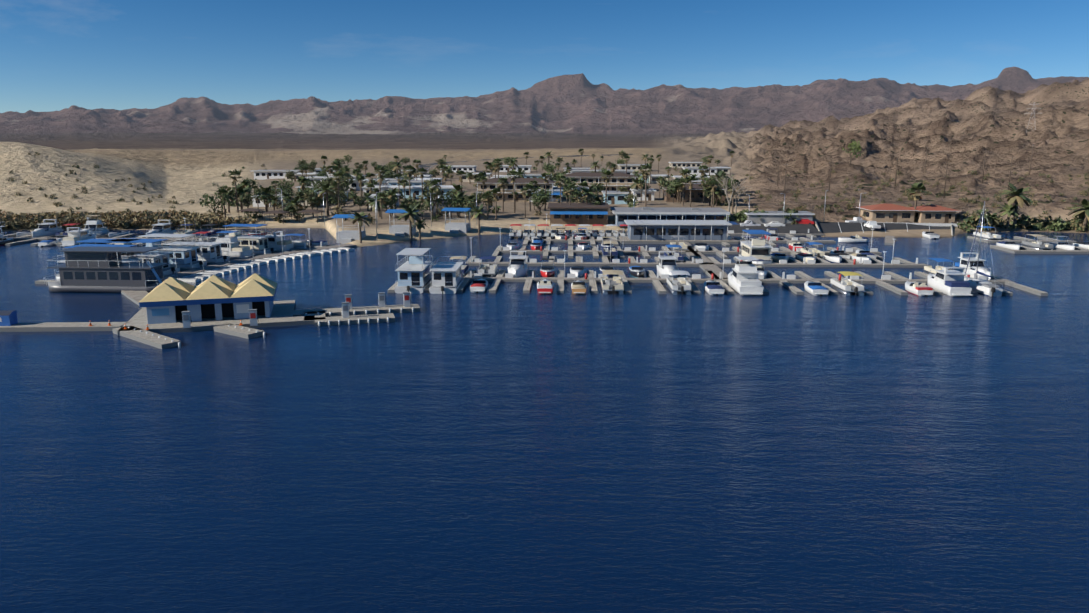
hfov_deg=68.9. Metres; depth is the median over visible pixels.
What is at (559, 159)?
broad tree
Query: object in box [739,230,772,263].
houseboat
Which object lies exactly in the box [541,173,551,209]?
fan palm
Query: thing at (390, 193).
fan palm
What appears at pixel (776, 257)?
runabout
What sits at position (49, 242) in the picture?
runabout
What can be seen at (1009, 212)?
date palm
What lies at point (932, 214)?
ramp building
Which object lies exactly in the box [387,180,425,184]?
house
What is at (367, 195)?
date palm
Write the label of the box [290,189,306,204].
broad tree
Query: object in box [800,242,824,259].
pontoon boat
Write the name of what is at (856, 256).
runabout
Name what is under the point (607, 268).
runabout
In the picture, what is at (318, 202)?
broad tree
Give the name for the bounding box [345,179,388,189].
house
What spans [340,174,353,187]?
broad tree
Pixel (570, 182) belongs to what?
broad tree
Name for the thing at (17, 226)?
brush thicket
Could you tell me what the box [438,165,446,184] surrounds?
fan palm
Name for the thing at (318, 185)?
broad tree
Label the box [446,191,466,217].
date palm
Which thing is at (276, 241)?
cruiser
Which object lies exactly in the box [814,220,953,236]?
launch ramp pavement
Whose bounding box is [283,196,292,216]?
fan palm
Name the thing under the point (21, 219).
brush thicket
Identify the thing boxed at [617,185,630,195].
broad tree
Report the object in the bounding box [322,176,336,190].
broad tree
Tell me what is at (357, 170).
fan palm
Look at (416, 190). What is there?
building
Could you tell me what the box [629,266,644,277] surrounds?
runabout
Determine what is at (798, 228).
parking pavement
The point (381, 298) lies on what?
fuel pump
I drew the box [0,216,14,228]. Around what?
brush thicket
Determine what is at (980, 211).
date palm
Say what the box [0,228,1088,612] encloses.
lake water
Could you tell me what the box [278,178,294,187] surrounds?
broad tree
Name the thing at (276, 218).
shrub
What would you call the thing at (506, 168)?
house
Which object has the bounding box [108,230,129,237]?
runabout
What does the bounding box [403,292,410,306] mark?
fuel pump
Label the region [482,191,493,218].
fan palm
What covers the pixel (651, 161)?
fan palm
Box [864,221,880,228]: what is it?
pickup
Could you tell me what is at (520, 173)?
date palm
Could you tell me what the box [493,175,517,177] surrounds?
house
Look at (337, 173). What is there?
fan palm
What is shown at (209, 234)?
pontoon boat
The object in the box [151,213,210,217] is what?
brush thicket
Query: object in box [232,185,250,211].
date palm
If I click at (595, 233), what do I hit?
rental pontoon
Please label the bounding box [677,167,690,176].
date palm
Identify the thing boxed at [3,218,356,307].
marina docks
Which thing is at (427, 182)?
broad tree
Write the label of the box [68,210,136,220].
brush thicket
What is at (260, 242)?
houseboat
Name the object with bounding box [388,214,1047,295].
marina docks
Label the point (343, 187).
broad tree
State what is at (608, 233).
rental pontoon
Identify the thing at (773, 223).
car
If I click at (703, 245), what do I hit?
runabout
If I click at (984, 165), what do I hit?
utility pole
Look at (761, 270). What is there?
runabout
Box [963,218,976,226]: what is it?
shrub
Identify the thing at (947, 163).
utility pole
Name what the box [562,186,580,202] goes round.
broad tree
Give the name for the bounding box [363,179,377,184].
broad tree
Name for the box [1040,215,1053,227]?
shrub
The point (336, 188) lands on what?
fan palm
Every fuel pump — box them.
[181,311,191,327]
[248,309,258,325]
[341,302,349,317]
[345,294,352,308]
[378,292,385,306]
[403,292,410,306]
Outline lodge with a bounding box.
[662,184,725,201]
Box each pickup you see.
[740,220,760,225]
[845,217,866,222]
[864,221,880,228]
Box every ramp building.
[856,204,917,221]
[908,205,959,222]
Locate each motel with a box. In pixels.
[476,178,555,201]
[564,172,636,193]
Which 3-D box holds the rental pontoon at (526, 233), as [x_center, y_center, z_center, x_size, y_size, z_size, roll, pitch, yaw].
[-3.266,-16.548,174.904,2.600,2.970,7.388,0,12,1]
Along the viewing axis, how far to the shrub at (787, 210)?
185.43 m
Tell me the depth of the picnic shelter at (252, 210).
199.38 m
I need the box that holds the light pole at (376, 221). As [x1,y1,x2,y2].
[371,197,376,238]
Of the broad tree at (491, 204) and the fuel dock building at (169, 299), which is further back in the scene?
the broad tree at (491, 204)
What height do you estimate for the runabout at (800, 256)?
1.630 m
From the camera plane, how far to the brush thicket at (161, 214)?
196.47 m
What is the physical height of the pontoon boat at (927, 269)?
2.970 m
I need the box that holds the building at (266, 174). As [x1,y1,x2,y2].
[251,170,306,179]
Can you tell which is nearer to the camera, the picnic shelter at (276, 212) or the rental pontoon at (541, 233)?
the rental pontoon at (541, 233)
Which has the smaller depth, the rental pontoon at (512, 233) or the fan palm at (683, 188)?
the rental pontoon at (512, 233)
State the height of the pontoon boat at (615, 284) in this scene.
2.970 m
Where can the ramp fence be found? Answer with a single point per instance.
(941, 224)
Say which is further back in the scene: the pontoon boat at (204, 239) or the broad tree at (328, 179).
the broad tree at (328, 179)
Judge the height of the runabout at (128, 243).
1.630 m
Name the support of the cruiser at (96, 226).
on the lake water
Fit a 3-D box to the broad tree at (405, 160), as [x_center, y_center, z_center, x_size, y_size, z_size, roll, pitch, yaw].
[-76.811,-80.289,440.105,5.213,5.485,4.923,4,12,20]
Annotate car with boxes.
[764,221,784,226]
[796,219,813,223]
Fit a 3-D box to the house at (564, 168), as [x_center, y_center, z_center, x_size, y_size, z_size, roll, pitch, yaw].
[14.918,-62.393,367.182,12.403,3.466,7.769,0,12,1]
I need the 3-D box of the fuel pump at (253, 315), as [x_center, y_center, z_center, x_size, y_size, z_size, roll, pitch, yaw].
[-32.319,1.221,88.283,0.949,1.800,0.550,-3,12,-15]
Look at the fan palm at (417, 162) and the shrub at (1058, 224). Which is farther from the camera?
the fan palm at (417, 162)
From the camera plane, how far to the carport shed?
184.19 m
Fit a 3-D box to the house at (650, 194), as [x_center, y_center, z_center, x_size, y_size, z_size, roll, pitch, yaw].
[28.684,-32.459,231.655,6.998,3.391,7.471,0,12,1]
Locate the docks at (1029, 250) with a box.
[967,236,1088,253]
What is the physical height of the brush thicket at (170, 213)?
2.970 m
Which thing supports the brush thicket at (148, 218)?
on the terrain
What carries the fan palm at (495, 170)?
on the terrain
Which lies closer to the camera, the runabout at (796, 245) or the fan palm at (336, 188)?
the runabout at (796, 245)
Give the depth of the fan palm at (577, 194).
199.24 m
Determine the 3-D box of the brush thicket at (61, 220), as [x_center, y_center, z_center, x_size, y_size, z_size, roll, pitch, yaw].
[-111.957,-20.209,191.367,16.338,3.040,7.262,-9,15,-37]
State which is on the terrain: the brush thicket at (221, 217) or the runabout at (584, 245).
the brush thicket at (221, 217)
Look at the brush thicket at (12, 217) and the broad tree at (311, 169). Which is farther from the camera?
the broad tree at (311, 169)
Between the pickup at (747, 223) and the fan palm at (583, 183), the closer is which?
the pickup at (747, 223)
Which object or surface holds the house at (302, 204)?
on the terrain
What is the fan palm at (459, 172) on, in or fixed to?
on the terrain
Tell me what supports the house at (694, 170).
on the terrain
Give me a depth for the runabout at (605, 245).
153.76 m
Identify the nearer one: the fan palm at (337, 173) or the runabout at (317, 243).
the runabout at (317, 243)
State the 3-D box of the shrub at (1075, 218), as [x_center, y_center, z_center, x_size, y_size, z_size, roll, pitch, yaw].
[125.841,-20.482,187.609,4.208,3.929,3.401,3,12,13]
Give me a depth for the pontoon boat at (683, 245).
153.16 m
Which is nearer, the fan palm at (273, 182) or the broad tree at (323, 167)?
the fan palm at (273, 182)
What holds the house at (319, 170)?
on the terrain
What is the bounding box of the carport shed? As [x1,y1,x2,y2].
[744,211,814,223]
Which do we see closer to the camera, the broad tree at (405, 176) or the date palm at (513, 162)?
the broad tree at (405, 176)
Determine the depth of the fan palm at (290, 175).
292.99 m
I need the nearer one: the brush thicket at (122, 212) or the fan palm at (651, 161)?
the brush thicket at (122, 212)
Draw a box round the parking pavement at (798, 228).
[727,214,822,235]
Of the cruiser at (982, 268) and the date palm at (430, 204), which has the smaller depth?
the cruiser at (982, 268)
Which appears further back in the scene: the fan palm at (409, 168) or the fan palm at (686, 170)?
the fan palm at (686, 170)
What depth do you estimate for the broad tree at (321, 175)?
308.27 m
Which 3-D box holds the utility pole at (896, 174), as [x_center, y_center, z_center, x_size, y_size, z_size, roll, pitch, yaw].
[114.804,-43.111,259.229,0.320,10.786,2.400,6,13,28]
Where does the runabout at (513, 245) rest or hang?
on the lake water
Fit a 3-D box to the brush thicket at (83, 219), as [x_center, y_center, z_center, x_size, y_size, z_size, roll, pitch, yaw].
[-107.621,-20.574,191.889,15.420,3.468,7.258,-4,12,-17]
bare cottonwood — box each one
[715,171,745,220]
[729,184,749,212]
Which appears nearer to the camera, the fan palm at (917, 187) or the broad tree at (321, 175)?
the fan palm at (917, 187)
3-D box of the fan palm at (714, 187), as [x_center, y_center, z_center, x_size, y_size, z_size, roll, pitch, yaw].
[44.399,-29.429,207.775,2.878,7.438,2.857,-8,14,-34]
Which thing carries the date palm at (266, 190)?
on the terrain
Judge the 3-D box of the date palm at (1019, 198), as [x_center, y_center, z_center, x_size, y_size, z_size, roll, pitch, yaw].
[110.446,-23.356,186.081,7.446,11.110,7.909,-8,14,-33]
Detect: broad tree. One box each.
[199,191,229,212]
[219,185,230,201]
[238,177,261,197]
[238,192,256,214]
[277,182,291,191]
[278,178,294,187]
[283,187,295,197]
[283,204,296,218]
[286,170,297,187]
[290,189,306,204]
[298,159,307,165]
[302,176,317,185]
[303,190,322,207]
[306,163,315,172]
[307,194,328,209]
[312,180,323,191]
[316,169,327,176]
[320,165,331,173]
[320,189,335,208]
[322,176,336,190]
[327,178,345,192]
[329,193,348,206]
[335,190,348,209]
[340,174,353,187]
[342,154,351,163]
[353,196,366,209]
[355,162,364,170]
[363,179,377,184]
[380,195,398,215]
[384,169,395,177]
[385,166,396,173]
[400,196,420,208]
[401,157,409,163]
[401,172,412,178]
[412,200,431,218]
[417,185,445,215]
[423,178,432,190]
[431,170,440,177]
[435,158,447,165]
[435,191,460,217]
[451,197,466,217]
[459,201,474,219]
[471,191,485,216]
[484,196,494,208]
[502,155,512,164]
[526,186,552,213]
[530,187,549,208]
[543,161,558,173]
[548,171,562,180]
[555,175,576,197]
[556,157,565,162]
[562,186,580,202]
[584,192,601,202]
[591,182,605,194]
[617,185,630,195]
[619,150,627,157]
[623,193,637,203]
[656,177,670,190]
[660,174,685,202]
[700,156,707,164]
[842,141,862,164]
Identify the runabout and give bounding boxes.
[0,233,13,245]
[16,230,33,236]
[38,237,61,246]
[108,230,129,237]
[114,237,136,244]
[248,231,266,234]
[296,239,328,245]
[470,277,487,292]
[506,242,518,249]
[531,242,541,249]
[532,237,543,244]
[537,278,553,294]
[540,258,554,276]
[555,228,566,238]
[570,266,584,276]
[571,279,586,294]
[577,228,587,239]
[578,242,588,249]
[600,266,614,277]
[601,237,612,249]
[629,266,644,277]
[694,243,708,250]
[704,279,724,295]
[752,259,766,277]
[764,228,779,239]
[770,253,788,261]
[788,242,803,250]
[797,253,815,262]
[804,279,828,295]
[824,253,841,262]
[830,248,850,258]
[838,235,869,242]
[849,253,870,262]
[856,249,876,258]
[905,280,933,296]
[922,231,939,238]
[996,241,1019,249]
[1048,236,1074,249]
[1073,242,1088,248]
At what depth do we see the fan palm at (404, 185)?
243.15 m
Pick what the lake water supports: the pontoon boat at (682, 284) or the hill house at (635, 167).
the pontoon boat at (682, 284)
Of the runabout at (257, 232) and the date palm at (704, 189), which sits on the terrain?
the date palm at (704, 189)
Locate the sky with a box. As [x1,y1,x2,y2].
[0,0,1088,112]
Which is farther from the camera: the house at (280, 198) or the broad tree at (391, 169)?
the broad tree at (391, 169)
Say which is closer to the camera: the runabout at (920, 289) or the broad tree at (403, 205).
the runabout at (920, 289)
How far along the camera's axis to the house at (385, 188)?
248.11 m
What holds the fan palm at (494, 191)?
on the terrain
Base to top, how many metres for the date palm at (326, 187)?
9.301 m
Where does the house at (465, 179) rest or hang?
on the terrain
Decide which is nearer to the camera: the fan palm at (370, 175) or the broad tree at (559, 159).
the fan palm at (370, 175)
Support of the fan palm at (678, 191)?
on the terrain
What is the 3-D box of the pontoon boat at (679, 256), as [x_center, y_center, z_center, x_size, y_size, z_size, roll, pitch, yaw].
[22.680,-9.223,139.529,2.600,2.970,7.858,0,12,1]
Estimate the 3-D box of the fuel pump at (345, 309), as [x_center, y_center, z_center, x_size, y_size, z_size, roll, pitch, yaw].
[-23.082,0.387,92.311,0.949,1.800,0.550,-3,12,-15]
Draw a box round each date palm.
[219,190,234,212]
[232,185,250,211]
[238,179,254,187]
[255,185,275,211]
[267,194,282,214]
[280,190,291,205]
[281,197,303,217]
[312,182,335,215]
[331,160,342,170]
[339,168,350,177]
[347,191,361,204]
[349,209,370,242]
[360,192,373,210]
[364,198,374,210]
[367,193,388,216]
[376,173,385,184]
[384,187,399,213]
[391,160,402,172]
[397,204,423,240]
[412,218,429,239]
[424,197,435,211]
[441,165,451,177]
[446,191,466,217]
[449,183,466,195]
[465,171,475,183]
[466,195,480,218]
[470,204,487,234]
[507,158,518,169]
[515,169,526,177]
[543,151,552,163]
[578,185,595,202]
[588,194,609,202]
[589,160,600,171]
[629,176,647,189]
[641,154,648,163]
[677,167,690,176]
[698,174,722,205]
[706,185,729,205]
[709,170,728,184]
[973,209,988,229]
[984,212,1002,230]
[995,203,1018,230]
[1000,182,1032,229]
[1066,199,1088,230]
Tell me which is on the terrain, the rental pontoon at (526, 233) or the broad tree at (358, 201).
the broad tree at (358, 201)
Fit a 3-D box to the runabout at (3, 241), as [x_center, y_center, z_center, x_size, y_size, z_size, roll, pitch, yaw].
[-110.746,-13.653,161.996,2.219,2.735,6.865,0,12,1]
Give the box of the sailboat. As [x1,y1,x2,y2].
[964,201,1002,296]
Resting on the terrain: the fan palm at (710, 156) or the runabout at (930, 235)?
the fan palm at (710, 156)
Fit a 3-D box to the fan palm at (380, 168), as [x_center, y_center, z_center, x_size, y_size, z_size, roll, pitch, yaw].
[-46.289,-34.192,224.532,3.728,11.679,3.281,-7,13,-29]
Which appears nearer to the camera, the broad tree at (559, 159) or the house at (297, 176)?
the house at (297, 176)
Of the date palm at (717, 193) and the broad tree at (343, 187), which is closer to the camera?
the date palm at (717, 193)
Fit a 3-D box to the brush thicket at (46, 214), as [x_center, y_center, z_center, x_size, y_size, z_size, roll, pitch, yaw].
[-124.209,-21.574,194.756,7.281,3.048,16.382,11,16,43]
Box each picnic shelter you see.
[238,208,264,221]
[261,210,288,223]
[296,209,322,222]
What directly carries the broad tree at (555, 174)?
on the terrain
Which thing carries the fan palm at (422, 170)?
on the terrain
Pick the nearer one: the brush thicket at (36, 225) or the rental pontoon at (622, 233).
the rental pontoon at (622, 233)
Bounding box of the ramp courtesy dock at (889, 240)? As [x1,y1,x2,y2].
[885,235,893,244]
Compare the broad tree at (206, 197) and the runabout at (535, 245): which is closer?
the runabout at (535, 245)
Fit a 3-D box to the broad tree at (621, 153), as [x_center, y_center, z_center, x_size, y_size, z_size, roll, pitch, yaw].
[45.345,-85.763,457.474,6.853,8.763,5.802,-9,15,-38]
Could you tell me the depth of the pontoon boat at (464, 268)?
125.36 m
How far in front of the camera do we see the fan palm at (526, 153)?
386.21 m
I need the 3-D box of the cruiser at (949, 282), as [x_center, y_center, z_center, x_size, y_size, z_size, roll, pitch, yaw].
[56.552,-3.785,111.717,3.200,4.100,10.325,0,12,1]
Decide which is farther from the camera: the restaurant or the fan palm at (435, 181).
the fan palm at (435, 181)
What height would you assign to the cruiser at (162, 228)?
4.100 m
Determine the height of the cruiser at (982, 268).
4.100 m
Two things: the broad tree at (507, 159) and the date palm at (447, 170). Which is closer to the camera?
the date palm at (447, 170)
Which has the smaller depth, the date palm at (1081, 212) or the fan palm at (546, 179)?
the date palm at (1081, 212)
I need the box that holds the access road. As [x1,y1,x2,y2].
[415,154,632,212]
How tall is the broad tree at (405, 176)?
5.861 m
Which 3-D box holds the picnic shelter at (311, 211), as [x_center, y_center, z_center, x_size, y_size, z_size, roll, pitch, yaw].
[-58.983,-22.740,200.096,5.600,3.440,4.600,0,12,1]
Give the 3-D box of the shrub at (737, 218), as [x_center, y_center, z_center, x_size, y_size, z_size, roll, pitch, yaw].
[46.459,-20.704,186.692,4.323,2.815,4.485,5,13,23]
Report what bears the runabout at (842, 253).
on the lake water
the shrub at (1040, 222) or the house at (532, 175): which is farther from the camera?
the house at (532, 175)
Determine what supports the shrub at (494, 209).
on the terrain
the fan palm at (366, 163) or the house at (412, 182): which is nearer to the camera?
the house at (412, 182)
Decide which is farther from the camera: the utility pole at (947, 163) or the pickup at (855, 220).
the utility pole at (947, 163)
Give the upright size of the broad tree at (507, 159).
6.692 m
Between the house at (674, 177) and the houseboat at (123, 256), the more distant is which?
the house at (674, 177)
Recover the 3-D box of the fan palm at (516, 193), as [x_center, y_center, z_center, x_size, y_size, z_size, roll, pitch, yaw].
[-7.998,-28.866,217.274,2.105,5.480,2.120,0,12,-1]
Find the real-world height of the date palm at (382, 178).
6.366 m
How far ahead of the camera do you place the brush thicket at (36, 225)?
187.99 m
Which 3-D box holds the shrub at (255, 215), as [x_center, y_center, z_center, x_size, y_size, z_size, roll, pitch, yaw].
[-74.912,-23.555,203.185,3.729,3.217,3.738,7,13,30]
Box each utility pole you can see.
[784,163,787,194]
[894,158,897,189]
[943,162,948,198]
[982,151,988,182]
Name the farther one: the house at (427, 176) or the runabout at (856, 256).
the house at (427, 176)
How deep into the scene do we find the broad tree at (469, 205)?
195.64 m
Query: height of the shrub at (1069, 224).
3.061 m
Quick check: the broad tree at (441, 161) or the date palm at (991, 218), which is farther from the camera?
the broad tree at (441, 161)
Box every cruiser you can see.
[32,219,63,237]
[60,227,95,246]
[80,215,108,235]
[146,220,176,237]
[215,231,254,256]
[267,231,293,249]
[507,251,527,277]
[656,251,678,277]
[728,256,763,294]
[927,267,972,295]
[954,252,991,279]
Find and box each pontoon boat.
[55,224,81,237]
[174,224,197,237]
[191,232,216,241]
[195,224,220,237]
[284,234,311,247]
[449,256,468,276]
[478,256,497,276]
[600,270,623,294]
[602,241,617,258]
[664,245,683,261]
[666,270,691,294]
[670,235,687,249]
[740,236,758,248]
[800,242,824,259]
[829,271,864,295]
[923,258,953,273]
[973,226,1001,239]
[1020,234,1053,249]
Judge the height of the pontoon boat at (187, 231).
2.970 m
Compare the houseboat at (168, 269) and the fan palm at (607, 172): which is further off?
the fan palm at (607, 172)
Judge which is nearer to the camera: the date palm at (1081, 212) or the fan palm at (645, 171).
the date palm at (1081, 212)
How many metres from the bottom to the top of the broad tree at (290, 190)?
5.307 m
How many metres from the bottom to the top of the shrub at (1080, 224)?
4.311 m
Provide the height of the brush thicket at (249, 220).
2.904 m
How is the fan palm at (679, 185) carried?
on the terrain
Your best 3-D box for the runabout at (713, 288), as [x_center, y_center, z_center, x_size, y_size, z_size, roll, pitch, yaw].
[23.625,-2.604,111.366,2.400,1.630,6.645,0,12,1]
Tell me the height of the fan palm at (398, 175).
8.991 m
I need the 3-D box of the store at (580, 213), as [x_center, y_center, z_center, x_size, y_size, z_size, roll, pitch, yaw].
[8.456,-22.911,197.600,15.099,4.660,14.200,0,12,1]
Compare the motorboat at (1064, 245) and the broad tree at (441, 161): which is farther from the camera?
the broad tree at (441, 161)
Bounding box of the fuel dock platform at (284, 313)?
[0,300,419,348]
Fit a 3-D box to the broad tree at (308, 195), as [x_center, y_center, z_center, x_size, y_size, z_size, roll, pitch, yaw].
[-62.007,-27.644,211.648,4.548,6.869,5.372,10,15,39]
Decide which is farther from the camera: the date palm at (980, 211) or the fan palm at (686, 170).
the fan palm at (686, 170)
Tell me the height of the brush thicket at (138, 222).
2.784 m
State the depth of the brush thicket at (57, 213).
194.71 m
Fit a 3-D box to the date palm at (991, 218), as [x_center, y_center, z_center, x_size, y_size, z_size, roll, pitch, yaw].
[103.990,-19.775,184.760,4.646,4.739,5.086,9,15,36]
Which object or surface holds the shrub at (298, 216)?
on the terrain
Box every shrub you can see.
[227,200,239,206]
[244,208,258,218]
[272,214,289,222]
[294,213,303,220]
[332,205,343,214]
[364,213,376,223]
[435,207,447,215]
[489,206,500,212]
[627,201,637,206]
[714,199,723,205]
[732,213,747,221]
[782,205,797,212]
[785,212,800,222]
[847,204,854,209]
[956,222,973,232]
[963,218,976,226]
[965,214,988,230]
[967,215,983,227]
[989,217,1002,229]
[1003,223,1016,229]
[1010,218,1027,227]
[1017,214,1034,229]
[1029,222,1041,228]
[1031,218,1045,228]
[1037,225,1048,229]
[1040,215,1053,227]
[1045,216,1062,227]
[1048,220,1065,230]
[1051,222,1062,230]
[1062,221,1072,229]
[1063,219,1076,229]
[1066,216,1080,222]
[1071,215,1088,231]
[1074,224,1088,230]
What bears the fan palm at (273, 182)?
on the terrain
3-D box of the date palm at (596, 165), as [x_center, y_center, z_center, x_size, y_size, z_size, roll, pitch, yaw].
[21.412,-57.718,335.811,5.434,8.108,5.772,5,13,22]
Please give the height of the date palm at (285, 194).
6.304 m
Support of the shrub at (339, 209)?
on the terrain
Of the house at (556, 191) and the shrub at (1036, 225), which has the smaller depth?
the shrub at (1036, 225)
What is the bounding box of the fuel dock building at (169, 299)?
[139,273,277,323]
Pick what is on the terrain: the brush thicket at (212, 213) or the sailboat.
the brush thicket at (212, 213)
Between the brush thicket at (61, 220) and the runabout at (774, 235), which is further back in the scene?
the brush thicket at (61, 220)
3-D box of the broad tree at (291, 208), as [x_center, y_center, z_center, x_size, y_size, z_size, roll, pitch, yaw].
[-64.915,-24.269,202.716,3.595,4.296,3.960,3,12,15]
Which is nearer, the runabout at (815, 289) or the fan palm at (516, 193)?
the runabout at (815, 289)
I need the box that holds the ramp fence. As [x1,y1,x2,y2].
[877,222,957,226]
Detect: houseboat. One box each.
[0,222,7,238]
[44,246,173,292]
[54,244,141,280]
[77,239,145,258]
[117,238,179,274]
[132,234,206,267]
[166,237,229,261]
[217,224,275,253]
[394,248,432,293]
[429,256,462,293]
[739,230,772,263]
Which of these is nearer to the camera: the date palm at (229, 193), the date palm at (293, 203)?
the date palm at (293, 203)
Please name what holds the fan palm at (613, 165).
on the terrain
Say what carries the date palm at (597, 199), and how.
on the terrain
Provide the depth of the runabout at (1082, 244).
155.81 m
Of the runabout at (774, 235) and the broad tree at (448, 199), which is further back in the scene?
the broad tree at (448, 199)
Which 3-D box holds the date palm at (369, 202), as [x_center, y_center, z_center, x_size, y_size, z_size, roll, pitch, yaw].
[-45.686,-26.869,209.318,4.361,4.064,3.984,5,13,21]
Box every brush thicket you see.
[0,211,20,214]
[0,215,29,226]
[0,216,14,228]
[1,212,69,220]
[3,217,43,229]
[5,214,71,229]
[9,217,48,229]
[14,211,88,219]
[23,217,74,229]
[27,211,85,218]
[29,217,80,228]
[41,217,91,228]
[54,212,108,218]
[57,216,120,228]
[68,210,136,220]
[69,214,124,226]
[75,214,129,227]
[85,211,137,219]
[94,211,142,218]
[97,216,159,228]
[109,209,151,218]
[116,214,185,228]
[119,209,187,218]
[120,216,156,228]
[133,212,191,218]
[143,211,200,217]
[146,214,211,228]
[146,215,185,227]
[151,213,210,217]
[161,219,216,227]
[170,215,222,227]
[178,214,238,226]
[180,216,245,228]
[188,216,255,228]
[193,211,224,218]
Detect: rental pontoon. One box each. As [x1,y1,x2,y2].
[509,224,522,238]
[523,224,535,238]
[537,224,548,237]
[551,224,562,238]
[565,224,576,238]
[578,224,590,238]
[592,224,604,238]
[605,224,618,238]
[619,224,627,236]
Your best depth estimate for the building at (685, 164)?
422.45 m
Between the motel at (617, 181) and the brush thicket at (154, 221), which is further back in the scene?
the motel at (617, 181)
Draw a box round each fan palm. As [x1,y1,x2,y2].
[218,189,228,216]
[227,169,240,212]
[253,192,260,208]
[261,195,269,214]
[270,180,278,208]
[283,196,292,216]
[296,176,308,204]
[298,166,305,175]
[308,197,316,217]
[321,155,326,164]
[331,166,339,176]
[331,181,340,212]
[332,171,344,211]
[352,168,360,178]
[355,176,365,195]
[357,173,363,192]
[361,160,368,177]
[365,173,375,189]
[366,183,374,192]
[373,165,386,191]
[375,191,387,218]
[387,192,394,215]
[394,173,402,202]
[401,180,407,198]
[403,164,415,203]
[412,159,420,179]
[416,167,426,203]
[431,179,440,213]
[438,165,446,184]
[456,170,466,189]
[476,172,486,180]
[480,177,487,204]
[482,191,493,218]
[483,162,488,172]
[489,187,501,219]
[491,162,499,177]
[493,157,501,177]
[497,176,508,211]
[507,170,519,212]
[511,191,518,209]
[520,187,528,217]
[523,152,529,164]
[524,183,536,210]
[530,179,538,209]
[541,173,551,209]
[553,174,565,203]
[562,186,571,202]
[564,184,574,204]
[573,192,582,203]
[578,181,588,202]
[601,169,613,202]
[610,163,616,171]
[623,155,629,173]
[638,179,644,201]
[639,163,651,206]
[647,157,654,183]
[656,154,660,172]
[674,182,681,202]
[677,183,682,203]
[679,178,688,205]
[681,168,690,183]
[685,176,696,206]
[699,165,708,202]
[706,155,713,178]
[708,179,717,207]
[710,181,719,206]
[726,179,741,213]
[908,182,926,220]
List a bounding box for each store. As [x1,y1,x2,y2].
[548,203,609,224]
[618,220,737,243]
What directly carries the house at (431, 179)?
on the terrain
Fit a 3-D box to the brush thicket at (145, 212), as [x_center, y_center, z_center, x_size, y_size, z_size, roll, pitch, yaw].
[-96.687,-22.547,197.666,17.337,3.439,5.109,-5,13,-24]
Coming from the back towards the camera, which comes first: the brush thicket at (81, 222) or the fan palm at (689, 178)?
the fan palm at (689, 178)
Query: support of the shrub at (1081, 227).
on the terrain
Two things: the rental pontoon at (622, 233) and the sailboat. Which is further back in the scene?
the rental pontoon at (622, 233)
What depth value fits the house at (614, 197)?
232.82 m
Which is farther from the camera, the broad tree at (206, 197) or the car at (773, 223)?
the broad tree at (206, 197)
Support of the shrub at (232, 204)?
on the terrain
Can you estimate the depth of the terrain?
861.06 m
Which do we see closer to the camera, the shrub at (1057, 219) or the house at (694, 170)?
the shrub at (1057, 219)
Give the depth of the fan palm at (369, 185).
222.02 m
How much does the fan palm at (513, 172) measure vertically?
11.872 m
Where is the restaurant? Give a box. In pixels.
[610,207,729,226]
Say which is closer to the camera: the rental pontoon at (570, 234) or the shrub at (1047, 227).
the rental pontoon at (570, 234)
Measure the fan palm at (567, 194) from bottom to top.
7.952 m
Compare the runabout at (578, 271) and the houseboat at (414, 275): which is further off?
the runabout at (578, 271)
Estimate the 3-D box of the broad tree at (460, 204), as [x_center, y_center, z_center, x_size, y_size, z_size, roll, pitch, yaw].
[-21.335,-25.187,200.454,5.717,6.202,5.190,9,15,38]
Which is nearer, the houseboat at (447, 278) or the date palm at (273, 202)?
the houseboat at (447, 278)
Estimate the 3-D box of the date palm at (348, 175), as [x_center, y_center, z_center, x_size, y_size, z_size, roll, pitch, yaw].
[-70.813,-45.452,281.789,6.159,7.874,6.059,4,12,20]
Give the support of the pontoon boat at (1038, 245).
on the lake water
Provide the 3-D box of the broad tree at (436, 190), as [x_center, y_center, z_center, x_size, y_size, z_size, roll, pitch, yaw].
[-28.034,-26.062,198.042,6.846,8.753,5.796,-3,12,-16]
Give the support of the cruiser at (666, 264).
on the lake water
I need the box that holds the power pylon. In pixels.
[1024,102,1040,131]
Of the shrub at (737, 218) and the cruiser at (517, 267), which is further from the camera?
the shrub at (737, 218)
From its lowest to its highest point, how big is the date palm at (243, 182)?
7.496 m
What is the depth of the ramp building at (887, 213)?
192.88 m
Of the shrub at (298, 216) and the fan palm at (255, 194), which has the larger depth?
the fan palm at (255, 194)
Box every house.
[251,195,275,206]
[275,192,288,205]
[283,173,321,181]
[294,195,328,205]
[295,186,329,192]
[305,176,334,185]
[314,168,336,175]
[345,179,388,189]
[362,185,396,193]
[369,194,400,207]
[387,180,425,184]
[402,175,432,178]
[412,178,441,184]
[440,165,475,171]
[461,173,491,181]
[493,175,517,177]
[499,165,531,172]
[523,174,547,177]
[529,188,562,201]
[557,187,588,197]
[563,167,589,173]
[571,170,633,173]
[602,191,628,203]
[617,164,648,171]
[630,189,655,200]
[649,175,669,182]
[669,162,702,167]
[671,176,710,183]
[682,167,717,175]
[716,167,730,173]
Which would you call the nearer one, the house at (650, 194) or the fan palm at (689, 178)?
the fan palm at (689, 178)
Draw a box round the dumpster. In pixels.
[0,310,17,325]
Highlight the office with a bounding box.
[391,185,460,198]
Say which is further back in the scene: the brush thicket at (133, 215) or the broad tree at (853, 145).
the broad tree at (853, 145)
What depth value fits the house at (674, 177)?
309.39 m
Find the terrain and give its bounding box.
[0,67,1088,246]
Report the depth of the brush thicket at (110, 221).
189.80 m
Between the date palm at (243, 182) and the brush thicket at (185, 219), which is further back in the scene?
the date palm at (243, 182)
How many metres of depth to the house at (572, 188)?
253.05 m

